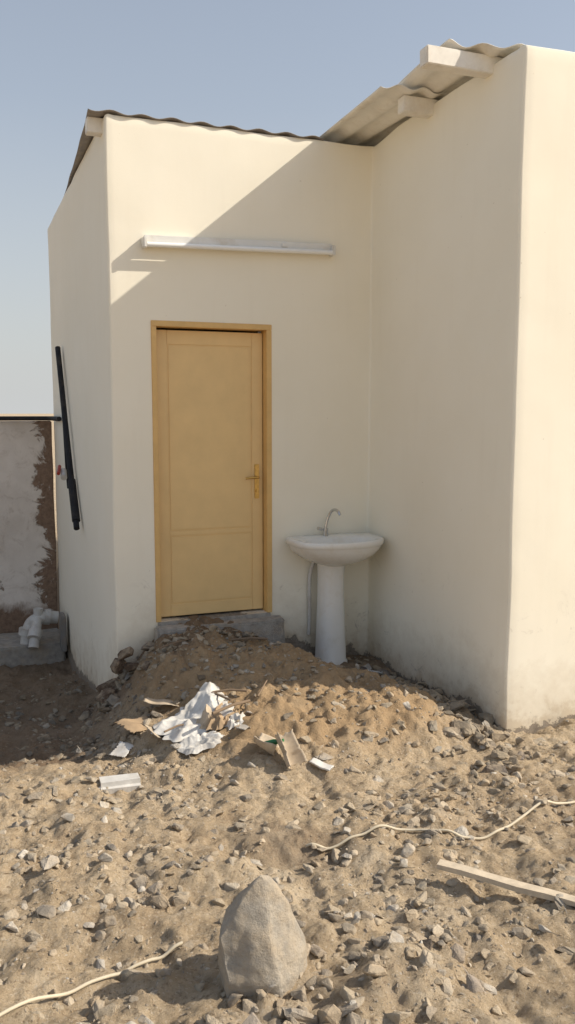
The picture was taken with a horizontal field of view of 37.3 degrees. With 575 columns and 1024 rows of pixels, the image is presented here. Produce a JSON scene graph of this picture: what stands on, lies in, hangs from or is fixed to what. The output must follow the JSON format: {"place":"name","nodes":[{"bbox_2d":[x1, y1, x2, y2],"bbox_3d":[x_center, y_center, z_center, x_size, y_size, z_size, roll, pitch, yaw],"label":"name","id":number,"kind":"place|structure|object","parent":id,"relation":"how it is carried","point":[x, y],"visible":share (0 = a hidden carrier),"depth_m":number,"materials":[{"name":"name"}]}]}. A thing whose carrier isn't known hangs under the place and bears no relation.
{"place":"outdoors","nodes":[
{"label":"outdoors","id":0,"kind":"place"},
{"bbox_2d":[0,414,574,1023],"bbox_3d":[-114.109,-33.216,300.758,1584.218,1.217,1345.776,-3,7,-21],"label":"ground","id":1,"kind":"structure","parent":0,"point":[282,846],"depth_m":3.69,"materials":[{"name":"beige sand"}]},
{"bbox_2d":[0,421,57,632],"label":"boundary wall","id":2,"kind":"structure","parent":1,"relation":"on","point":[28,579],"depth_m":9.46,"materials":[{"name":"grey paint"}]},
{"bbox_2d":[0,629,65,667],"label":"concrete apron slab","id":3,"kind":"structure","parent":1,"relation":"on","point":[14,652],"depth_m":9.00,"materials":[{"name":"grey concrete"}]},
{"bbox_2d":[18,607,66,651],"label":"waste pipe elbows","id":4,"kind":"object","parent":3,"relation":"on","point":[30,631],"visible":1,"depth_m":8.97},
{"bbox_2d":[0,941,182,1016],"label":"rope","id":5,"kind":"object","parent":1,"relation":"on","point":[33,999],"visible":0.97,"depth_m":2.78,"materials":[{"name":"beige fabric"}]},
{"bbox_2d":[99,773,141,793],"bbox_3d":[-0.862,1.423,4.449,0.285,0.082,0.132,-2,7,-16],"label":"plastic scrap","id":6,"kind":"object","parent":1,"relation":"on","point":[130,782],"visible":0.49,"depth_m":4.41,"materials":[{"name":"white plastic"}]},
{"bbox_2d":[109,741,133,757],"bbox_3d":[-0.944,1.356,4.866,0.105,0.046,0.117,2,7,19],"label":"cardboard scrap","id":7,"kind":"object","parent":1,"relation":"on","point":[122,749],"visible":1,"depth_m":4.86,"materials":[{"name":"cardboard"}]},
{"bbox_2d":[113,715,150,733],"bbox_3d":[-0.880,1.255,5.051,0.181,0.053,0.242,6,9,39],"label":"cardboard scrap","id":8,"kind":"object","parent":1,"relation":"on","point":[133,726],"visible":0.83,"depth_m":5.01,"materials":[{"name":"brown cardboard"}]},
{"bbox_2d":[143,724,163,737],"bbox_3d":[-0.750,1.261,4.885,0.094,0.072,0.166,-5,8,-37],"label":"cardboard scrap","id":9,"kind":"object","parent":1,"relation":"on","point":[151,729],"visible":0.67,"depth_m":4.86,"materials":[{"name":"cardboard"}]},
{"bbox_2d":[144,697,178,706],"bbox_3d":[-0.764,1.164,5.214,0.221,0.064,0.141,0,7,2],"label":"cardboard scrap","id":10,"kind":"object","parent":1,"relation":"on","point":[157,701],"visible":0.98,"depth_m":5.20,"materials":[{"name":"cardboard"}]},
{"bbox_2d":[159,638,191,648],"bbox_3d":[-0.764,0.896,5.810,0.017,0.024,0.278,6,9,43],"label":"dry stick","id":11,"kind":"object","parent":1,"relation":"on","point":[175,642],"visible":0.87,"depth_m":5.81,"materials":[{"name":"brown wood"}]},
{"bbox_2d":[150,684,233,742],"bbox_3d":[-0.562,1.161,4.954,0.496,0.174,0.498,-3,7,-21],"label":"plastic bag","id":12,"kind":"object","parent":1,"relation":"on","point":[190,712],"visible":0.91,"depth_m":4.96,"materials":[{"name":"white plastic"}]},
{"bbox_2d":[164,723,188,732],"bbox_3d":[-0.626,1.210,4.785,0.160,0.024,0.018,-5,9,-39],"label":"dry stick","id":13,"kind":"object","parent":12,"relation":"on","point":[171,728],"visible":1,"depth_m":4.78,"materials":[{"name":"brown wood"}]},
{"bbox_2d":[194,708,211,729],"bbox_3d":[-0.482,1.176,4.831,0.157,0.122,0.113,-3,7,-21],"label":"paper sack","id":14,"kind":"object","parent":12,"relation":"on","point":[203,719],"visible":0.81,"depth_m":4.81,"materials":[{"name":"beige paper"}]},
{"bbox_2d":[177,731,223,754],"bbox_3d":[-0.491,1.267,4.694,0.273,0.087,0.170,-3,7,-21],"label":"plastic bag","id":15,"kind":"object","parent":1,"relation":"on","point":[196,743],"visible":1,"depth_m":4.67,"materials":[{"name":"white plastic"}]},
{"bbox_2d":[156,328,257,332],"bbox_3d":[-0.659,-0.301,6.588,0.900,2.300,0.050,-3,7,-21],"label":"interior dark back","id":16,"kind":"object","parent":1,"relation":"on","point":[206,330],"depth_m":6.45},
{"bbox_2d":[155,615,285,642],"bbox_3d":[-0.492,0.952,6.312,0.985,0.288,0.138,-3,7,-21],"label":"door step","id":17,"kind":"object","parent":1,"relation":"on","point":[272,629],"depth_m":6.35,"materials":[{"name":"grey concrete"}]},
{"bbox_2d":[158,612,270,625],"bbox_3d":[-0.568,0.825,6.440,0.870,0.098,0.195,-3,7,-21],"label":"door sill","id":18,"kind":"structure","parent":17,"relation":"on","point":[228,618],"depth_m":6.39,"materials":[{"name":"grey concrete"}]},
{"bbox_2d":[206,704,237,730],"bbox_3d":[-0.373,1.158,4.831,0.158,0.098,0.226,2,7,17],"label":"paper sack","id":19,"kind":"object","parent":1,"relation":"on","point":[217,721],"visible":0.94,"depth_m":4.79,"materials":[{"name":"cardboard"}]},
{"bbox_2d":[212,699,249,714],"bbox_3d":[-0.319,1.099,4.810,0.270,0.030,0.024,-6,9,-43],"label":"dry stick","id":20,"kind":"object","parent":1,"relation":"on","point":[229,706],"visible":1,"depth_m":4.80,"materials":[{"name":"brown wood"}]},
{"bbox_2d":[216,689,246,691],"bbox_3d":[-0.351,1.074,5.111,0.217,0.026,0.027,0,7,1],"label":"dry stick","id":21,"kind":"object","parent":1,"relation":"on","point":[240,690],"visible":0.96,"depth_m":5.11,"materials":[{"name":"brown wood"}]},
{"bbox_2d":[226,714,245,730],"bbox_3d":[-0.291,1.170,4.799,0.124,0.072,0.115,-3,7,-21],"label":"plastic bag","id":22,"kind":"object","parent":1,"relation":"on","point":[231,720],"visible":1,"depth_m":4.77,"materials":[{"name":"white plastic"}]},
{"bbox_2d":[236,724,248,729],"bbox_3d":[-0.247,1.187,4.705,0.052,0.031,0.093,2,7,15],"label":"plaster chip","id":23,"kind":"object","parent":1,"relation":"on","point":[243,727],"visible":1,"depth_m":4.71,"materials":[{"name":"concrete"}]},
{"bbox_2d":[231,637,267,640],"bbox_3d":[-0.265,0.886,5.942,0.253,0.028,0.029,0,7,2],"label":"dry stick","id":24,"kind":"object","parent":1,"relation":"on","point":[246,638],"visible":1,"depth_m":5.94,"materials":[{"name":"wood"}]},
{"bbox_2d":[219,874,305,998],"bbox_3d":[-0.077,1.380,2.737,0.296,0.445,0.258,-3,7,-21],"label":"boulder","id":25,"kind":"object","parent":1,"relation":"on","point":[262,942],"visible":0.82,"depth_m":2.67,"materials":[{"name":"stone"}]},
{"bbox_2d":[257,678,267,696],"bbox_3d":[-0.145,1.040,5.055,0.013,0.022,0.292,1,7,10],"label":"dry stick","id":26,"kind":"object","parent":1,"relation":"on","point":[262,687],"visible":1,"depth_m":5.03,"materials":[{"name":"brown wood"}]},
{"bbox_2d":[253,732,278,755],"bbox_3d":[-0.105,1.227,4.532,0.142,0.124,0.165,2,7,14],"label":"cement sack scrap","id":27,"kind":"object","parent":1,"relation":"on","point":[268,747],"visible":0.95,"depth_m":4.47,"materials":[{"name":"paper"}]},
{"bbox_2d":[265,739,283,744],"bbox_3d":[-0.073,1.229,4.532,0.119,0.066,0.036,3,7,23],"label":"glass bottle","id":28,"kind":"object","parent":27,"relation":"on","point":[273,741],"visible":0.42,"depth_m":4.52,"materials":[{"name":"green glass"}]},
{"bbox_2d":[0,624,574,1023],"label":"rubble pile","id":29,"kind":"object","parent":1,"relation":"on","point":[107,695],"visible":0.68,"depth_m":3.85,"materials":[{"name":"stone"}]},
{"bbox_2d":[199,690,231,700],"bbox_3d":[-0.425,1.090,5.065,0.279,0.026,0.027,6,9,43],"label":"dry stick","id":30,"kind":"object","parent":29,"relation":"on","point":[219,695],"visible":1,"depth_m":5.03,"materials":[{"name":"wood"}]},
{"bbox_2d":[362,663,371,669],"bbox_3d":[0.575,1.175,6.348,0.091,0.074,0.123,-1,7,-7],"label":"broken tile","id":31,"kind":"object","parent":29,"relation":"on","point":[368,666],"visible":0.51,"depth_m":6.33,"materials":[{"name":"concrete"}]},
{"bbox_2d":[0,626,574,1023],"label":"gravel stones","id":32,"kind":"object","parent":1,"relation":"on","point":[330,1014],"visible":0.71,"depth_m":3.55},
{"bbox_2d":[275,729,307,768],"bbox_3d":[0.008,1.242,4.467,0.128,0.198,0.177,-6,9,-39],"label":"cement sack scrap","id":33,"kind":"object","parent":1,"relation":"on","point":[292,751],"visible":1,"depth_m":4.48,"materials":[{"name":"paper"}]},
{"bbox_2d":[47,45,574,733],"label":"plaster walls","id":34,"kind":"structure","parent":1,"relation":"on","point":[421,321],"depth_m":5.96,"materials":[{"name":"beige paint"}]},
{"bbox_2d":[0,416,61,420],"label":"water pipe","id":35,"kind":"object","parent":34,"relation":"attached to","point":[28,418],"visible":1,"depth_m":9.24,"materials":[{"name":"black plastic"}]},
{"bbox_2d":[55,346,79,529],"bbox_3d":[-2.088,-0.735,7.948,0.132,1.682,1.229,-3,7,-21],"label":"drain pipe","id":36,"kind":"object","parent":34,"relation":"attached to","point":[66,473],"visible":1,"depth_m":7.97,"materials":[{"name":"black plastic"}]},
{"bbox_2d":[85,117,102,136],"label":"eave beam","id":37,"kind":"structure","parent":34,"relation":"attached to","point":[93,126],"depth_m":5.77,"materials":[{"name":"beige wood"}]},
{"bbox_2d":[151,326,160,621],"bbox_3d":[-0.959,-0.256,6.138,0.038,2.116,0.138,-3,7,-21],"label":"frame jamb hinge","id":38,"kind":"object","parent":34,"relation":"attached to","point":[156,468],"visible":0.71,"depth_m":6.07,"materials":[{"name":"paint"}]},
{"bbox_2d":[63,109,323,197],"bbox_3d":[-1.223,-2.914,7.752,1.715,0.041,3.918,-3,7,-21],"label":"roof sheet","id":39,"kind":"object","parent":34,"relation":"on","point":[84,142],"visible":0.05,"depth_m":6.07,"materials":[{"name":"grey metal"}]},
{"bbox_2d":[151,320,271,603],"bbox_3d":[-0.559,-0.306,6.286,0.896,2.130,0.140,-3,7,-21],"label":"door","id":40,"kind":"structure","parent":34,"relation":"attached to","point":[204,338],"depth_m":6.19,"materials":[{"name":"paint"}]},
{"bbox_2d":[156,330,170,616],"bbox_3d":[-0.909,-0.262,6.188,0.085,2.084,0.030,-3,7,-21],"label":"stile hinge","id":41,"kind":"object","parent":40,"relation":"attached to","point":[163,469],"visible":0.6,"depth_m":6.17,"materials":[{"name":"paint"}]},
{"bbox_2d":[167,345,250,529],"bbox_3d":[-0.570,-0.542,6.285,0.622,1.334,0.024,-3,7,-21],"label":"raised panel","id":42,"kind":"object","parent":40,"relation":"attached to","point":[209,432],"visible":1,"depth_m":6.27,"materials":[{"name":"paint"}]},
{"bbox_2d":[171,598,251,615],"bbox_3d":[-0.571,0.713,6.433,0.638,0.090,0.028,-3,7,-21],"label":"rail bottom","id":43,"kind":"object","parent":40,"relation":"attached to","point":[210,606],"visible":1,"depth_m":6.42,"materials":[{"name":"paint"}]},
{"bbox_2d":[171,533,250,602],"bbox_3d":[-0.570,0.416,6.397,0.622,0.493,0.024,-3,7,-21],"label":"raised panel","id":44,"kind":"object","parent":43,"relation":"on","point":[209,567],"visible":1,"depth_m":6.38,"materials":[{"name":"paint"}]},
{"bbox_2d":[169,527,251,535],"bbox_3d":[-0.571,0.146,6.367,0.638,0.035,0.028,-3,7,-21],"label":"rail","id":45,"kind":"object","parent":44,"relation":"on","point":[208,531],"visible":1,"depth_m":6.35,"materials":[{"name":"paint"}]},
{"bbox_2d":[251,333,262,608],"bbox_3d":[-0.233,-0.292,6.447,0.085,2.084,0.030,-3,7,-21],"label":"stile lock","id":46,"kind":"object","parent":40,"relation":"attached to","point":[257,503],"visible":1,"depth_m":6.43,"materials":[{"name":"paint"}]},
{"bbox_2d":[245,476,259,479],"bbox_3d":[-0.255,-0.255,6.370,0.130,0.025,0.053,-6,9,-43],"label":"door handle","id":47,"kind":"object","parent":46,"relation":"attached to","point":[254,477],"visible":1,"depth_m":6.35,"materials":[{"name":"gold metal"}]},
{"bbox_2d":[254,464,258,497],"bbox_3d":[-0.232,-0.232,6.433,0.036,0.260,0.008,-3,7,-21],"label":"handle plate","id":48,"kind":"object","parent":46,"relation":"attached to","point":[256,473],"visible":1,"depth_m":6.43,"materials":[{"name":"gold metal"}]},
{"bbox_2d":[260,330,271,611],"bbox_3d":[-0.160,-0.292,6.444,0.040,2.116,0.138,-3,7,-21],"label":"frame jamb lock","id":49,"kind":"object","parent":40,"relation":"attached to","point":[267,448],"visible":1,"depth_m":6.39,"materials":[{"name":"paint"}]},
{"bbox_2d":[141,235,335,256],"bbox_3d":[-0.324,-1.896,6.071,1.430,0.090,0.085,-4,8,-21],"label":"fluorescent light fixture","id":50,"kind":"object","parent":34,"relation":"attached to","point":[162,241],"visible":1,"depth_m":6.04,"materials":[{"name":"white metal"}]},
{"bbox_2d":[320,84,449,146],"bbox_3d":[0.605,-2.815,6.351,0.705,0.046,1.850,-3,7,-21],"label":"roof sheet eave rear","id":51,"kind":"object","parent":34,"relation":"on","point":[374,118],"visible":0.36,"depth_m":6.00,"materials":[{"name":"grey metal"}]},
{"bbox_2d":[398,95,437,118],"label":"eave beam","id":52,"kind":"structure","parent":34,"relation":"attached to","point":[414,106],"depth_m":5.55,"materials":[{"name":"beige wood"}]},
{"bbox_2d":[420,44,502,78],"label":"eave beam","id":53,"kind":"structure","parent":34,"relation":"on","point":[454,61],"depth_m":4.89,"materials":[{"name":"beige wood"}]},
{"bbox_2d":[398,38,524,93],"bbox_3d":[1.033,-2.697,5.199,0.457,0.092,0.960,-3,7,-21],"label":"corrugated roof","id":54,"kind":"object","parent":34,"relation":"on","point":[433,81],"visible":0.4,"depth_m":5.30,"materials":[{"name":"grey metal"}]},
{"bbox_2d":[309,757,333,770],"bbox_3d":[0.177,1.319,4.454,0.121,0.037,0.053,4,8,28],"label":"plastic scrap","id":55,"kind":"object","parent":1,"relation":"on","point":[318,763],"visible":1,"depth_m":4.45,"materials":[{"name":"plastic"}]},
{"bbox_2d":[286,508,383,664],"bbox_3d":[0.378,0.617,6.429,0.716,1.274,0.487,-3,7,-21],"label":"pedestal sink","id":56,"kind":"object","parent":1,"relation":"on","point":[332,556],"visible":0.98,"depth_m":6.42,"materials":[{"name":"white ceramic"}]},
{"bbox_2d":[306,800,574,849],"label":"electric cable","id":57,"kind":"object","parent":1,"relation":"on","point":[443,830],"visible":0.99,"depth_m":3.73,"materials":[{"name":"white plastic"}]},
{"bbox_2d":[436,860,574,907],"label":"wooden plank","id":58,"kind":"object","parent":1,"relation":"on","point":[507,883],"visible":1,"depth_m":3.23,"materials":[{"name":"brown wood"}]},
{"bbox_2d":[0,0,574,413],"label":"sky","id":59,"kind":"structure","parent":0,"point":[297,67],"materials":[{"name":"blue"}]}
]}

